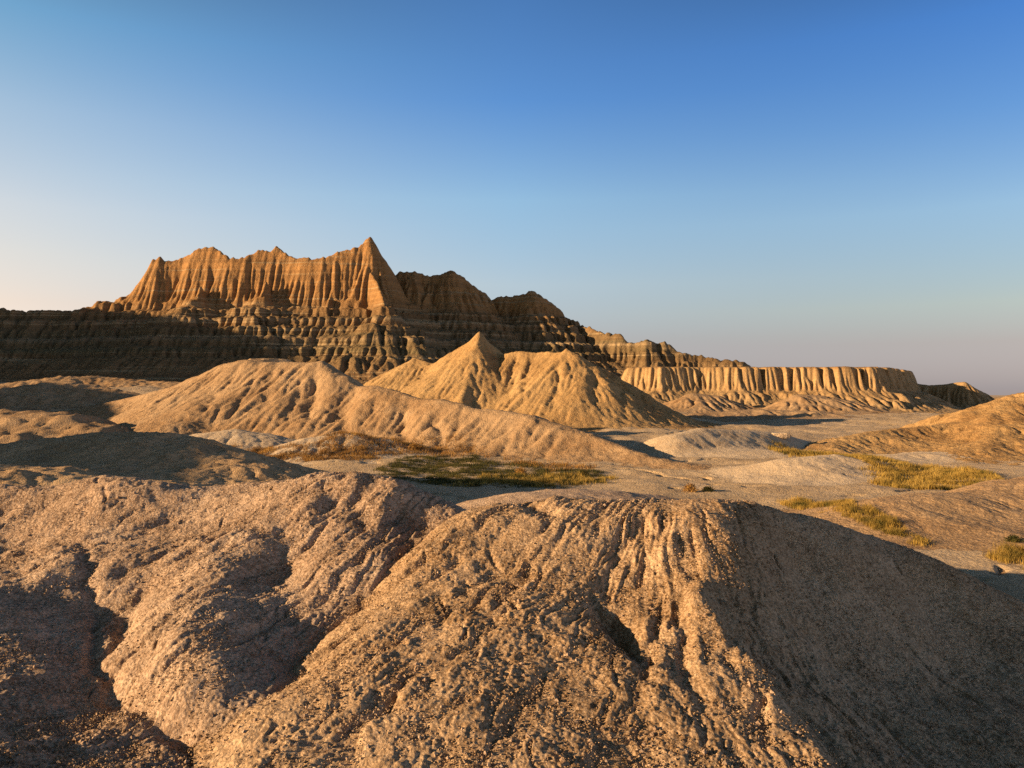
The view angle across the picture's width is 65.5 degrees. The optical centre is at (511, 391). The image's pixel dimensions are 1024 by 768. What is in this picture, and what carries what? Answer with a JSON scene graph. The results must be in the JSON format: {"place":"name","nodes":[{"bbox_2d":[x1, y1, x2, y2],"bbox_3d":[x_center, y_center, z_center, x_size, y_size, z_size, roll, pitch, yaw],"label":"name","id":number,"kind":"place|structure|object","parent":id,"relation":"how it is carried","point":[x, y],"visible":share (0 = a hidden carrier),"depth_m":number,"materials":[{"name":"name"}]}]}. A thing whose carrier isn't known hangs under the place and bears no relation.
{"place":"outdoors","nodes":[
{"label":"outdoors","id":0,"kind":"place"},
{"bbox_2d":[0,375,180,443],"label":"hill","id":1,"kind":"structure","parent":0,"point":[29,403],"depth_m":120.63,"materials":[{"name":"soil"}]},
{"bbox_2d":[248,358,291,361],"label":"boulder","id":2,"kind":"object","parent":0,"point":[273,360],"visible":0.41,"depth_m":88.06,"materials":[{"name":"stone"}]},
{"bbox_2d":[54,360,713,476],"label":"hill","id":3,"kind":"structure","parent":0,"point":[296,400],"depth_m":73.00,"materials":[{"name":"soil"}]},
{"bbox_2d":[373,454,620,488],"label":"grass","id":4,"kind":"structure","parent":0,"point":[456,474],"depth_m":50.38,"materials":[{"name":"green plant"}]},
{"bbox_2d":[0,382,1023,602],"bbox_3d":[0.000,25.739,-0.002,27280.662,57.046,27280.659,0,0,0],"label":"ground","id":5,"kind":"structure","parent":0,"point":[671,483],"depth_m":47.46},
{"bbox_2d":[0,431,422,488],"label":"mound","id":6,"kind":"object","parent":5,"relation":"on","point":[176,458],"visible":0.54,"depth_m":27.37,"materials":[{"name":"brown soil"}]},
{"bbox_2d":[0,471,465,767],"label":"mound","id":7,"kind":"object","parent":5,"relation":"on","point":[40,517],"visible":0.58,"depth_m":8.99,"materials":[{"name":"soil"}]},
{"bbox_2d":[189,429,295,451],"bbox_3d":[-21.540,4.181,64.980,16.920,2.223,21.960,0,0,0],"label":"mound","id":8,"kind":"object","parent":5,"relation":"on","point":[249,439],"visible":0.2,"depth_m":63.59,"materials":[{"name":"beige soil"}]},
{"bbox_2d":[231,441,382,462],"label":"grass","id":9,"kind":"structure","parent":5,"relation":"on","point":[261,451],"depth_m":58.41,"materials":[{"name":"brown plant"}]},
{"bbox_2d":[264,433,440,464],"bbox_3d":[-12.020,4.274,63.000,15.960,1.949,18.000,0,0,0],"label":"mound","id":10,"kind":"object","parent":5,"relation":"on","point":[317,439],"visible":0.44,"depth_m":60.27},
{"bbox_2d":[408,442,422,449],"bbox_3d":[-7.529,4.247,62.021,1.359,0.696,1.464,0,0,0],"label":"shrub","id":11,"kind":"object","parent":10,"relation":"on","point":[414,446],"visible":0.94,"depth_m":61.83,"materials":[{"name":"plant"}]},
{"bbox_2d":[0,237,750,384],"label":"butte","id":12,"kind":"object","parent":5,"relation":"on","point":[363,313],"visible":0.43,"depth_m":248.86,"materials":[{"name":"brown stone"}]},
{"bbox_2d":[312,430,596,471],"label":"grass","id":13,"kind":"structure","parent":5,"relation":"on","point":[402,443],"depth_m":61.33,"materials":[{"name":"plant"}]},
{"bbox_2d":[515,467,526,474],"bbox_3d":[0.541,4.875,48.980,1.042,0.644,1.017,0,0,0],"label":"shrub","id":14,"kind":"object","parent":5,"relation":"on","point":[518,470],"visible":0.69,"depth_m":48.91,"materials":[{"name":"plant"}]},
{"bbox_2d":[456,489,678,509],"bbox_3d":[1.000,2.859,15.750,10.000,1.905,8.500,0,0,0],"label":"mound","id":15,"kind":"object","parent":5,"relation":"on","point":[518,497],"visible":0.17,"depth_m":15.05,"materials":[{"name":"soil"}]},
{"bbox_2d":[577,469,588,475],"bbox_3d":[4.363,4.969,48.986,0.911,0.454,0.910,0,0,0],"label":"shrub","id":16,"kind":"object","parent":5,"relation":"on","point":[582,472],"visible":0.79,"depth_m":48.90,"materials":[{"name":"green plant"}]},
{"bbox_2d":[682,483,698,491],"bbox_3d":[8.955,4.801,40.015,0.902,0.513,0.824,0,0,19],"label":"shrub","id":17,"kind":"object","parent":5,"relation":"on","point":[690,487],"visible":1,"depth_m":39.92,"materials":[{"name":"beige plant"}]},
{"bbox_2d":[702,486,714,491],"bbox_3d":[9.868,4.865,40.003,0.714,0.385,0.732,0,0,0],"label":"shrub","id":18,"kind":"object","parent":5,"relation":"on","point":[706,489],"visible":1,"depth_m":39.90,"materials":[{"name":"green plant"}]},
{"bbox_2d":[630,428,808,461],"bbox_3d":[19.970,4.246,68.970,23.940,2.433,37.940,0,0,0],"label":"mound","id":19,"kind":"object","parent":5,"relation":"on","point":[726,443],"visible":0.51,"depth_m":64.23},
{"bbox_2d":[772,432,790,438],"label":"boulder","id":20,"kind":"object","parent":19,"relation":"on","point":[781,435],"visible":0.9,"depth_m":69.56,"materials":[{"name":"beige stone"}]},
{"bbox_2d":[621,366,965,413],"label":"mesa","id":21,"kind":"structure","parent":5,"relation":"on","point":[890,389],"depth_m":198.36,"materials":[{"name":"beige stone"}]},
{"bbox_2d":[704,454,926,486],"bbox_3d":[20.000,4.575,48.000,16.000,1.345,20.000,0,0,0],"label":"mound","id":22,"kind":"object","parent":5,"relation":"on","point":[827,470],"visible":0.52,"depth_m":46.35,"materials":[{"name":"beige soil"}]},
{"bbox_2d":[767,440,907,462],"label":"grass","id":23,"kind":"structure","parent":5,"relation":"on","point":[795,452],"depth_m":61.98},
{"bbox_2d":[775,495,934,546],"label":"grass","id":24,"kind":"structure","parent":5,"relation":"on","point":[851,507],"depth_m":29.72,"materials":[{"name":"plant"}]},
{"bbox_2d":[779,477,1023,575],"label":"mound","id":25,"kind":"object","parent":5,"relation":"on","point":[981,516],"visible":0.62,"depth_m":29.45,"materials":[{"name":"soil"}]},
{"bbox_2d":[855,454,1005,489],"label":"grass","id":26,"kind":"structure","parent":5,"relation":"on","point":[920,480],"depth_m":45.31,"materials":[{"name":"yellow plant"}]},
{"bbox_2d":[869,451,1009,464],"bbox_3d":[36.950,5.067,60.990,25.900,0.557,21.980,0,0,0],"label":"mound","id":27,"kind":"object","parent":5,"relation":"on","point":[934,457],"visible":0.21,"depth_m":61.51,"materials":[{"name":"beige soil"}]},
{"bbox_2d":[918,382,994,407],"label":"mesa","id":28,"kind":"structure","parent":5,"relation":"on","point":[963,394],"depth_m":229.55,"materials":[{"name":"brown stone"}]},
{"bbox_2d":[982,539,1023,569],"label":"grass","id":29,"kind":"structure","parent":5,"relation":"on","point":[1010,553],"depth_m":23.90,"materials":[{"name":"plant"}]},
{"bbox_2d":[1004,535,1023,542],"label":"shrub","id":30,"kind":"object","parent":5,"relation":"on","point":[1011,538],"visible":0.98,"depth_m":25.94,"materials":[{"name":"green plant"}]},
{"bbox_2d":[0,0,1023,394],"label":"sky","id":31,"kind":"structure","parent":0,"point":[756,183],"materials":[{"name":"blue"}]},
{"bbox_2d":[0,471,1023,767],"bbox_3d":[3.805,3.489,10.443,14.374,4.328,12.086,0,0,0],"label":"mound","id":32,"kind":"object","parent":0,"point":[661,700],"visible":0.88,"depth_m":7.75,"materials":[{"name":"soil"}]},
{"bbox_2d":[364,332,750,431],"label":"hill","id":33,"kind":"structure","parent":0,"point":[565,387],"depth_m":114.20,"materials":[{"name":"soil"}]},
{"bbox_2d":[663,393,913,421],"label":"hill","id":34,"kind":"structure","parent":0,"point":[723,409],"depth_m":171.78,"materials":[{"name":"soil"}]},
{"bbox_2d":[801,392,1023,465],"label":"hill","id":35,"kind":"structure","parent":0,"point":[988,432],"depth_m":71.36,"materials":[{"name":"soil"}]}
]}

